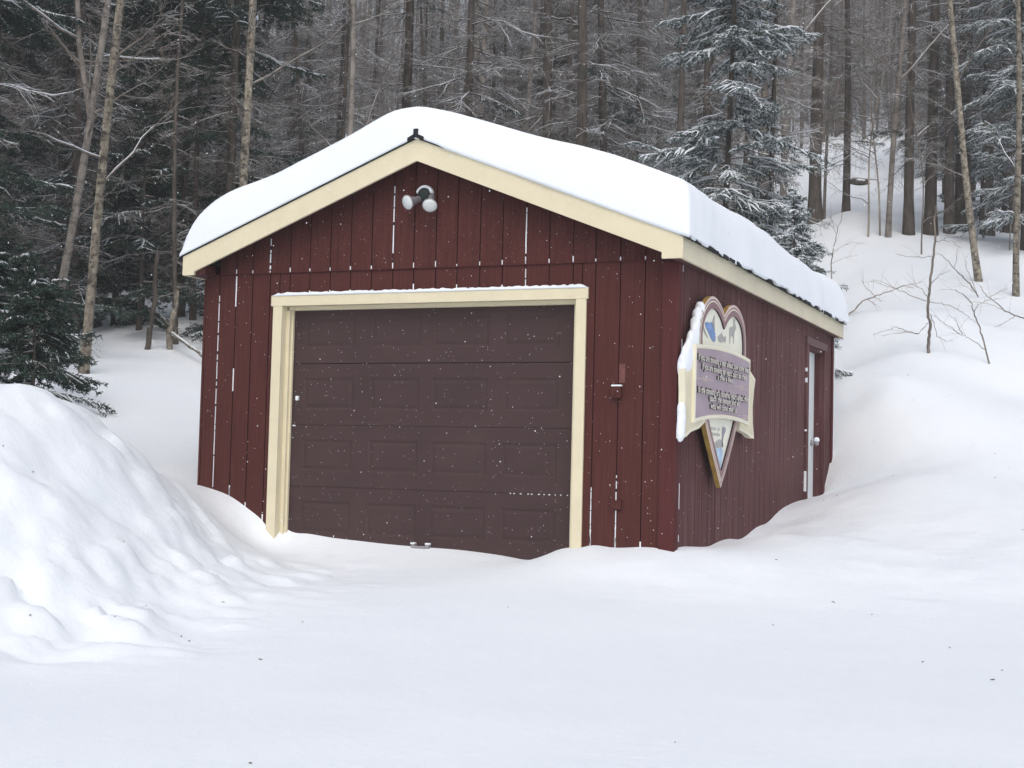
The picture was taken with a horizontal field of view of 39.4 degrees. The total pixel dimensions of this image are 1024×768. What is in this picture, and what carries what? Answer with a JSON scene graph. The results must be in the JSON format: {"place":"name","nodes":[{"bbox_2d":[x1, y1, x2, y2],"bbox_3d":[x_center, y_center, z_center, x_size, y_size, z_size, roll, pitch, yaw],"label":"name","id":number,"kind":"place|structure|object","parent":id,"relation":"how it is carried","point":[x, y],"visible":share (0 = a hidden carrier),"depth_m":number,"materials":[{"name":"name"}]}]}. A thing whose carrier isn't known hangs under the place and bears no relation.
{"place":"outdoors","nodes":[
{"label":"outdoors","id":0,"kind":"place"},
{"bbox_2d":[0,47,1023,767],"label":"ground","id":1,"kind":"structure","parent":0,"point":[354,671],"depth_m":8.92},
{"bbox_2d":[0,246,37,383],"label":"hemlock","id":2,"kind":"object","parent":1,"relation":"on","point":[4,265],"visible":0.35,"depth_m":13.40,"materials":[{"name":"green plant"}]},
{"bbox_2d":[1,2,88,273],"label":"bare conifer","id":3,"kind":"object","parent":1,"relation":"on","point":[46,159],"visible":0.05,"depth_m":27.20,"materials":[{"name":"grey plant"}]},
{"bbox_2d":[0,1,107,294],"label":"dark spruce","id":4,"kind":"object","parent":1,"relation":"on","point":[31,63],"visible":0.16,"depth_m":24.96,"materials":[{"name":"green plant"}]},
{"bbox_2d":[0,256,108,396],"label":"hemlock","id":5,"kind":"object","parent":1,"relation":"on","point":[40,318],"visible":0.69,"depth_m":12.84,"materials":[{"name":"green plant"}]},
{"bbox_2d":[0,240,116,417],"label":"hemlock","id":6,"kind":"object","parent":1,"relation":"on","point":[55,358],"visible":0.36,"depth_m":15.67,"materials":[{"name":"green plant"}]},
{"bbox_2d":[0,0,124,319],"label":"dark spruce","id":7,"kind":"object","parent":1,"relation":"on","point":[19,26],"visible":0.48,"depth_m":20.84,"materials":[{"name":"green plant"}]},
{"bbox_2d":[0,0,132,357],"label":"dark spruce","id":8,"kind":"object","parent":1,"relation":"on","point":[33,183],"visible":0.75,"depth_m":18.99,"materials":[{"name":"green plant"}]},
{"bbox_2d":[14,9,149,301],"bbox_3d":[-8.161,-8.001,28.033,2.406,14.109,2.714,-1,-3,29],"label":"bare conifer","id":9,"kind":"object","parent":1,"relation":"on","point":[69,200],"visible":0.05,"depth_m":27.81,"materials":[{"name":"grey plant"}]},
{"bbox_2d":[1,0,170,333],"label":"bare conifer","id":10,"kind":"object","parent":1,"relation":"on","point":[75,261],"visible":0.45,"depth_m":22.15,"materials":[{"name":"grey plant"}]},
{"bbox_2d":[11,0,160,288],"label":"dark spruce","id":11,"kind":"object","parent":1,"relation":"on","point":[52,55],"visible":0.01,"depth_m":31.93,"materials":[{"name":"green plant"}]},
{"bbox_2d":[0,0,181,323],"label":"dark spruce","id":12,"kind":"object","parent":1,"relation":"on","point":[64,178],"visible":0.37,"depth_m":22.91,"materials":[{"name":"green plant"}]},
{"bbox_2d":[0,0,196,373],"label":"birch tree","id":13,"kind":"object","parent":1,"relation":"on","point":[102,156],"visible":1,"depth_m":17.86,"materials":[{"name":"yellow plant"}]},
{"bbox_2d":[3,0,205,300],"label":"forked tree","id":14,"kind":"object","parent":1,"relation":"on","point":[91,102],"visible":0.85,"depth_m":19.28,"materials":[{"name":"grey plant"}]},
{"bbox_2d":[68,146,171,328],"bbox_3d":[-6.553,-2.261,24.005,2.160,3.630,2.269,3,-3,-22],"label":"hemlock","id":15,"kind":"object","parent":1,"relation":"on","point":[135,203],"visible":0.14,"depth_m":24.00,"materials":[{"name":"green plant"}]},
{"bbox_2d":[66,107,203,330],"bbox_3d":[-5.805,-2.264,22.427,2.454,4.125,2.578,0,-3,22],"label":"hemlock","id":16,"kind":"object","parent":1,"relation":"on","point":[140,315],"visible":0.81,"depth_m":22.19,"materials":[{"name":"green plant"}]},
{"bbox_2d":[66,0,206,280],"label":"dark spruce","id":17,"kind":"object","parent":1,"relation":"on","point":[129,121],"visible":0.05,"depth_m":31.70,"materials":[{"name":"green plant"}]},
{"bbox_2d":[60,0,246,289],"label":"dark spruce","id":18,"kind":"object","parent":1,"relation":"on","point":[164,53],"visible":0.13,"depth_m":30.55,"materials":[{"name":"green plant"}]},
{"bbox_2d":[144,250,166,349],"bbox_3d":[-5.130,-1.032,20.529,0.369,1.774,0.138,1,-3,11],"label":"leaning stem","id":19,"kind":"object","parent":1,"relation":"on","point":[152,318],"visible":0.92,"depth_m":20.50,"materials":[{"name":"brown plant"}]},
{"bbox_2d":[125,0,185,308],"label":"bare conifer","id":20,"kind":"object","parent":1,"relation":"on","point":[155,110],"visible":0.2,"depth_m":25.48,"materials":[{"name":"brown plant"}]},
{"bbox_2d":[127,0,204,344],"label":"bare conifer","id":21,"kind":"object","parent":1,"relation":"on","point":[174,206],"visible":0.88,"depth_m":21.24,"materials":[{"name":"brown plant"}]},
{"bbox_2d":[101,0,237,270],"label":"bare conifer","id":22,"kind":"object","parent":1,"relation":"on","point":[191,145],"visible":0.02,"depth_m":32.82,"materials":[{"name":"grey plant"}]},
{"bbox_2d":[80,0,270,321],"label":"dark spruce","id":23,"kind":"object","parent":1,"relation":"on","point":[185,192],"visible":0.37,"depth_m":23.74,"materials":[{"name":"green plant"}]},
{"bbox_2d":[158,286,201,356],"bbox_3d":[-4.420,-0.750,20.074,0.282,1.372,1.950,4,-4,-40],"label":"broken snag","id":24,"kind":"object","parent":1,"relation":"on","point":[169,336],"visible":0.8,"depth_m":20.65,"materials":[{"name":"brown wood"}]},
{"bbox_2d":[178,278,204,342],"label":"hemlock","id":25,"kind":"object","parent":1,"relation":"on","point":[199,329],"visible":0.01,"depth_m":21.42,"materials":[{"name":"green plant"}]},
{"bbox_2d":[163,0,243,319],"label":"bare conifer","id":26,"kind":"object","parent":1,"relation":"on","point":[196,176],"visible":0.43,"depth_m":23.25,"materials":[{"name":"brown plant"}]},
{"bbox_2d":[98,0,330,315],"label":"dark spruce","id":27,"kind":"object","parent":1,"relation":"on","point":[234,22],"visible":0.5,"depth_m":22.81,"materials":[{"name":"green plant"}]},
{"bbox_2d":[177,0,281,194],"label":"tree","id":28,"kind":"object","parent":1,"relation":"on","point":[220,157],"visible":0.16,"depth_m":26.66,"materials":[{"name":"brown plant"}]},
{"bbox_2d":[235,16,295,180],"bbox_3d":[-6.513,-9.792,38.429,2.516,13.876,2.604,5,-2,10],"label":"bare conifer","id":29,"kind":"object","parent":1,"relation":"on","point":[264,51],"visible":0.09,"depth_m":38.20,"materials":[{"name":"grey plant"}]},
{"bbox_2d":[207,0,365,188],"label":"birch tree","id":30,"kind":"object","parent":1,"relation":"on","point":[243,161],"visible":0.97,"depth_m":21.18,"materials":[{"name":"yellow plant"}]},
{"bbox_2d":[235,0,347,176],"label":"bare conifer","id":31,"kind":"object","parent":1,"relation":"on","point":[263,75],"visible":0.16,"depth_m":32.23,"materials":[{"name":"grey plant"}]},
{"bbox_2d":[238,0,358,178],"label":"bare conifer","id":32,"kind":"object","parent":1,"relation":"on","point":[299,92],"visible":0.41,"depth_m":29.50,"materials":[{"name":"grey plant"}]},
{"bbox_2d":[253,0,349,181],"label":"bare conifer","id":33,"kind":"object","parent":1,"relation":"on","point":[308,42],"visible":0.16,"depth_m":31.46,"materials":[{"name":"grey plant"}]},
{"bbox_2d":[273,0,394,156],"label":"bare conifer","id":34,"kind":"object","parent":1,"relation":"on","point":[340,83],"visible":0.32,"depth_m":26.82,"materials":[{"name":"grey plant"}]},
{"bbox_2d":[284,0,398,165],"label":"bare conifer","id":35,"kind":"object","parent":1,"relation":"on","point":[344,101],"visible":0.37,"depth_m":25.08,"materials":[{"name":"grey plant"}]},
{"bbox_2d":[290,0,412,153],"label":"birch tree","id":36,"kind":"object","parent":1,"relation":"on","point":[352,8],"visible":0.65,"depth_m":22.08,"materials":[{"name":"grey plant"}]},
{"bbox_2d":[346,0,405,135],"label":"bare conifer","id":37,"kind":"object","parent":1,"relation":"on","point":[380,32],"visible":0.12,"depth_m":46.08,"materials":[{"name":"grey plant"}]},
{"bbox_2d":[333,0,419,128],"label":"bare conifer","id":38,"kind":"object","parent":1,"relation":"on","point":[369,47],"visible":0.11,"depth_m":47.26,"materials":[{"name":"grey plant"}]},
{"bbox_2d":[345,0,417,137],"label":"bare conifer","id":39,"kind":"object","parent":1,"relation":"on","point":[376,26],"visible":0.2,"depth_m":30.36,"materials":[{"name":"grey plant"}]},
{"bbox_2d":[370,0,428,117],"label":"bare conifer","id":40,"kind":"object","parent":1,"relation":"on","point":[383,2],"visible":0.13,"depth_m":39.37,"materials":[{"name":"grey plant"}]},
{"bbox_2d":[327,0,481,115],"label":"bare conifer","id":41,"kind":"object","parent":1,"relation":"on","point":[407,82],"visible":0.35,"depth_m":27.42,"materials":[{"name":"grey plant"}]},
{"bbox_2d":[371,0,464,113],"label":"bare conifer","id":42,"kind":"object","parent":1,"relation":"on","point":[422,46],"visible":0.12,"depth_m":30.38,"materials":[{"name":"grey plant"}]},
{"bbox_2d":[395,0,461,110],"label":"bare conifer","id":43,"kind":"object","parent":1,"relation":"on","point":[426,35],"visible":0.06,"depth_m":32.76,"materials":[{"name":"grey plant"}]},
{"bbox_2d":[374,0,489,114],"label":"bare conifer","id":44,"kind":"object","parent":1,"relation":"on","point":[441,26],"visible":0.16,"depth_m":35.29,"materials":[{"name":"grey plant"}]},
{"bbox_2d":[389,0,566,133],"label":"bare conifer","id":45,"kind":"object","parent":1,"relation":"on","point":[469,76],"visible":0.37,"depth_m":25.37,"materials":[{"name":"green plant"}]},
{"bbox_2d":[431,0,532,125],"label":"pale tree","id":46,"kind":"object","parent":1,"relation":"on","point":[484,47],"visible":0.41,"depth_m":28.83,"materials":[{"name":"grey plant"}]},
{"bbox_2d":[436,0,540,129],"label":"bare conifer","id":47,"kind":"object","parent":1,"relation":"on","point":[495,39],"visible":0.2,"depth_m":35.69,"materials":[{"name":"grey plant"}]},
{"bbox_2d":[464,0,542,136],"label":"bare conifer","id":48,"kind":"object","parent":1,"relation":"on","point":[504,47],"visible":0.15,"depth_m":36.95,"materials":[{"name":"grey plant"}]},
{"bbox_2d":[8,0,1016,171],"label":"wood","id":49,"kind":"object","parent":1,"relation":"on","point":[871,30],"visible":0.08,"depth_m":68.38,"materials":[{"name":"grey plant"}]},
{"bbox_2d":[179,129,846,559],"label":"garage","id":50,"kind":"structure","parent":1,"relation":"on","point":[493,443],"depth_m":11.99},
{"bbox_2d":[402,185,436,211],"bbox_3d":[-0.748,-1.544,11.903,0.332,0.255,0.212,0,-3,23],"label":"floodlight","id":51,"kind":"object","parent":50,"relation":"attached to","point":[425,193],"visible":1,"depth_m":11.88,"materials":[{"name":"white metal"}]},
{"bbox_2d":[273,284,588,295],"bbox_3d":[-0.745,-0.784,11.947,2.945,0.036,0.034,0,-3,23],"label":"snow ledge","id":52,"kind":"object","parent":50,"relation":"on","point":[433,290],"visible":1,"depth_m":11.90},
{"bbox_2d":[288,305,574,559],"bbox_3d":[-0.722,0.430,11.997,2.833,2.278,0.100,0,-3,23],"label":"overhead door","id":53,"kind":"structure","parent":50,"relation":"in","point":[449,500],"depth_m":11.98,"materials":[{"name":"brown paint"}]},
{"bbox_2d":[179,106,849,323],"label":"roof snow","id":54,"kind":"structure","parent":50,"relation":"on","point":[646,194],"depth_m":11.76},
{"bbox_2d":[676,296,754,487],"bbox_3d":[1.752,0.081,11.955,0.090,1.569,2.303,0,-3,23],"label":"heart sign","id":55,"kind":"object","parent":50,"relation":"attached to","point":[717,400],"visible":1,"depth_m":11.85,"materials":[{"name":"wood"}]},
{"bbox_2d":[676,402,685,441],"bbox_3d":[1.290,0.291,10.927,0.063,0.304,0.116,0,-3,23],"label":"snow clump","id":56,"kind":"object","parent":55,"relation":"on","point":[681,420],"visible":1,"depth_m":10.89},
{"bbox_2d":[677,302,704,371],"bbox_3d":[1.401,-0.349,11.213,0.083,0.650,0.546,0,-3,23],"label":"snow clump","id":57,"kind":"object","parent":55,"relation":"on","point":[685,359],"visible":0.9,"depth_m":11.16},
{"bbox_2d":[804,336,827,498],"bbox_3d":[3.329,0.652,16.017,0.160,2.285,1.110,0,-3,23],"label":"side door","id":58,"kind":"structure","parent":50,"relation":"in","point":[815,361],"depth_m":16.39,"materials":[{"name":"red paint"}]},
{"bbox_2d":[482,0,555,131],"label":"bare conifer","id":59,"kind":"object","parent":1,"relation":"on","point":[524,47],"visible":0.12,"depth_m":41.26,"materials":[{"name":"grey plant"}]},
{"bbox_2d":[454,0,631,132],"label":"pale tree","id":60,"kind":"object","parent":1,"relation":"on","point":[530,80],"visible":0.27,"depth_m":30.31,"materials":[{"name":"grey plant"}]},
{"bbox_2d":[482,0,610,140],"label":"bare conifer","id":61,"kind":"object","parent":1,"relation":"on","point":[547,92],"visible":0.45,"depth_m":26.26,"materials":[{"name":"grey plant"}]},
{"bbox_2d":[510,0,592,139],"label":"bare conifer","id":62,"kind":"object","parent":1,"relation":"on","point":[554,95],"visible":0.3,"depth_m":35.15,"materials":[{"name":"grey plant"}]},
{"bbox_2d":[518,0,620,150],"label":"dark spruce","id":63,"kind":"object","parent":1,"relation":"on","point":[558,61],"visible":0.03,"depth_m":37.46,"materials":[{"name":"grey plant"}]},
{"bbox_2d":[554,0,588,142],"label":"tree","id":64,"kind":"object","parent":1,"relation":"on","point":[568,87],"visible":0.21,"depth_m":27.73,"materials":[{"name":"brown plant"}]},
{"bbox_2d":[521,0,639,149],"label":"bare conifer","id":65,"kind":"object","parent":1,"relation":"on","point":[582,126],"visible":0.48,"depth_m":24.47,"materials":[{"name":"grey plant"}]},
{"bbox_2d":[539,1,625,149],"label":"bare conifer","id":66,"kind":"object","parent":1,"relation":"on","point":[592,25],"visible":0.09,"depth_m":36.18,"materials":[{"name":"grey plant"}]},
{"bbox_2d":[528,0,693,170],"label":"bare conifer","id":67,"kind":"object","parent":1,"relation":"on","point":[603,144],"visible":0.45,"depth_m":26.46,"materials":[{"name":"grey plant"}]},
{"bbox_2d":[570,0,675,166],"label":"bare conifer","id":68,"kind":"object","parent":1,"relation":"on","point":[634,18],"visible":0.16,"depth_m":31.96,"materials":[{"name":"grey plant"}]},
{"bbox_2d":[573,0,691,175],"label":"bare conifer","id":69,"kind":"object","parent":1,"relation":"on","point":[636,121],"visible":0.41,"depth_m":27.89,"materials":[{"name":"grey plant"}]},
{"bbox_2d":[571,0,702,160],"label":"bare conifer","id":70,"kind":"object","parent":1,"relation":"on","point":[658,62],"visible":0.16,"depth_m":32.77,"materials":[{"name":"grey plant"}]},
{"bbox_2d":[607,0,686,174],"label":"bare conifer","id":71,"kind":"object","parent":1,"relation":"on","point":[656,47],"visible":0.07,"depth_m":41.15,"materials":[{"name":"brown plant"}]},
{"bbox_2d":[641,0,686,165],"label":"bare conifer","id":72,"kind":"object","parent":1,"relation":"on","point":[662,4],"visible":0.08,"depth_m":48.02,"materials":[{"name":"brown plant"}]},
{"bbox_2d":[654,0,703,192],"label":"tree","id":73,"kind":"object","parent":1,"relation":"on","point":[681,99],"visible":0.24,"depth_m":24.68,"materials":[{"name":"brown plant"}]},
{"bbox_2d":[644,0,744,207],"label":"bare conifer","id":74,"kind":"object","parent":1,"relation":"on","point":[686,94],"visible":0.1,"depth_m":37.88,"materials":[{"name":"brown plant"}]},
{"bbox_2d":[649,0,755,201],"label":"bare conifer","id":75,"kind":"object","parent":1,"relation":"on","point":[698,83],"visible":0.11,"depth_m":33.02,"materials":[{"name":"brown plant"}]},
{"bbox_2d":[685,0,724,195],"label":"bare conifer","id":76,"kind":"object","parent":1,"relation":"on","point":[705,110],"visible":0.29,"depth_m":29.70,"materials":[{"name":"brown plant"}]},
{"bbox_2d":[649,0,783,207],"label":"bare conifer","id":77,"kind":"object","parent":1,"relation":"on","point":[713,67],"visible":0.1,"depth_m":31.03,"materials":[{"name":"brown plant"}]},
{"bbox_2d":[619,0,847,291],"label":"snowy spruce","id":78,"kind":"object","parent":1,"relation":"on","point":[755,34],"visible":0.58,"depth_m":20.84,"materials":[{"name":"green plant"}]},
{"bbox_2d":[695,0,816,224],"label":"bare conifer","id":79,"kind":"object","parent":1,"relation":"on","point":[745,137],"visible":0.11,"depth_m":27.89,"materials":[{"name":"brown plant"}]},
{"bbox_2d":[714,0,860,264],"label":"bare conifer","id":80,"kind":"object","parent":1,"relation":"on","point":[772,176],"visible":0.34,"depth_m":21.76,"materials":[{"name":"green plant"}]},
{"bbox_2d":[738,0,843,229],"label":"birch tree","id":81,"kind":"object","parent":1,"relation":"on","point":[793,10],"visible":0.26,"depth_m":33.47,"materials":[{"name":"grey plant"}]},
{"bbox_2d":[774,183,854,378],"bbox_3d":[3.705,-1.063,18.834,1.440,3.200,1.586,4,-4,-35],"label":"young spruce","id":82,"kind":"object","parent":1,"relation":"on","point":[799,226],"visible":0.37,"depth_m":18.76,"materials":[{"name":"green plant"}]},
{"bbox_2d":[778,0,886,223],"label":"conifer","id":83,"kind":"object","parent":1,"relation":"on","point":[815,193],"visible":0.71,"depth_m":33.96,"materials":[{"name":"grey plant"}]},
{"bbox_2d":[804,0,871,218],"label":"birch tree","id":84,"kind":"object","parent":1,"relation":"on","point":[827,132],"visible":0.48,"depth_m":34.72,"materials":[{"name":"brown plant"}]},
{"bbox_2d":[803,0,889,212],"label":"conifer","id":85,"kind":"object","parent":1,"relation":"on","point":[846,203],"visible":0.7,"depth_m":35.49,"materials":[{"name":"brown plant"}]},
{"bbox_2d":[821,0,893,236],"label":"sapling","id":86,"kind":"object","parent":1,"relation":"on","point":[868,203],"visible":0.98,"depth_m":32.12,"materials":[{"name":"grey plant"}]},
{"bbox_2d":[827,9,909,235],"bbox_3d":[8.024,-5.530,32.328,1.796,6.030,1.731,2,-3,-12],"label":"sapling","id":87,"kind":"object","parent":1,"relation":"on","point":[875,159],"visible":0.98,"depth_m":32.23,"materials":[{"name":"grey plant"}]},
{"bbox_2d":[840,0,965,235],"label":"conifer","id":88,"kind":"object","parent":1,"relation":"on","point":[908,225],"visible":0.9,"depth_m":32.17,"materials":[{"name":"grey plant"}]},
{"bbox_2d":[825,0,988,237],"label":"birch tree","id":89,"kind":"object","parent":1,"relation":"on","point":[888,229],"visible":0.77,"depth_m":32.01,"materials":[{"name":"grey plant"}]},
{"bbox_2d":[890,0,945,156],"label":"bare conifer","id":90,"kind":"object","parent":1,"relation":"on","point":[919,40],"visible":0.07,"depth_m":48.81,"materials":[{"name":"brown plant"}]},
{"bbox_2d":[886,0,960,174],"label":"bare conifer","id":91,"kind":"object","parent":1,"relation":"on","point":[918,74],"visible":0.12,"depth_m":47.15,"materials":[{"name":"brown plant"}]},
{"bbox_2d":[873,205,975,352],"bbox_3d":[5.606,-1.250,19.651,1.538,2.402,0.380,2,-3,-8],"label":"sapling","id":92,"kind":"object","parent":1,"relation":"on","point":[927,307],"visible":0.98,"depth_m":19.64,"materials":[{"name":"brown plant"}]},
{"bbox_2d":[899,38,960,253],"bbox_3d":[8.794,-4.795,29.797,0.998,5.073,1.329,3,-3,-22],"label":"sapling","id":93,"kind":"object","parent":1,"relation":"on","point":[914,50],"visible":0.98,"depth_m":29.96,"materials":[{"name":"brown plant"}]},
{"bbox_2d":[882,0,993,235],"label":"conifer","id":94,"kind":"object","parent":1,"relation":"on","point":[930,203],"visible":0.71,"depth_m":32.37,"materials":[{"name":"grey plant"}]},
{"bbox_2d":[897,0,1005,233],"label":"conifer","id":95,"kind":"object","parent":1,"relation":"on","point":[949,213],"visible":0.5,"depth_m":32.59,"materials":[{"name":"brown plant"}]},
{"bbox_2d":[898,0,1005,281],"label":"birch tree","id":96,"kind":"object","parent":1,"relation":"on","point":[977,272],"visible":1,"depth_m":26.77,"materials":[{"name":"yellow plant"}]},
{"bbox_2d":[898,0,1010,231],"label":"conifer","id":97,"kind":"object","parent":1,"relation":"on","point":[959,209],"visible":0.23,"depth_m":33.39,"materials":[{"name":"brown plant"}]},
{"bbox_2d":[914,0,1023,235],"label":"conifer","id":98,"kind":"object","parent":1,"relation":"on","point":[987,183],"visible":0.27,"depth_m":32.83,"materials":[{"name":"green plant"}]},
{"bbox_2d":[915,0,1023,218],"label":"snowy spruce","id":99,"kind":"object","parent":1,"relation":"on","point":[973,175],"visible":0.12,"depth_m":35.60,"materials":[{"name":"plant"}]},
{"bbox_2d":[941,0,1023,250],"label":"snowy spruce","id":100,"kind":"object","parent":1,"relation":"on","point":[1004,85],"visible":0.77,"depth_m":30.81,"materials":[{"name":"green plant"}]},
{"bbox_2d":[941,0,1023,232],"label":"conifer","id":101,"kind":"object","parent":1,"relation":"on","point":[1005,229],"visible":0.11,"depth_m":34.24,"materials":[{"name":"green plant"}]},
{"bbox_2d":[972,0,1023,296],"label":"birch tree","id":102,"kind":"object","parent":1,"relation":"on","point":[1016,236],"visible":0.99,"depth_m":25.61,"materials":[{"name":"yellow plant"}]},
{"bbox_2d":[2,6,1023,718],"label":"falling snow","id":103,"kind":"structure","parent":0,"point":[528,390],"depth_m":3.78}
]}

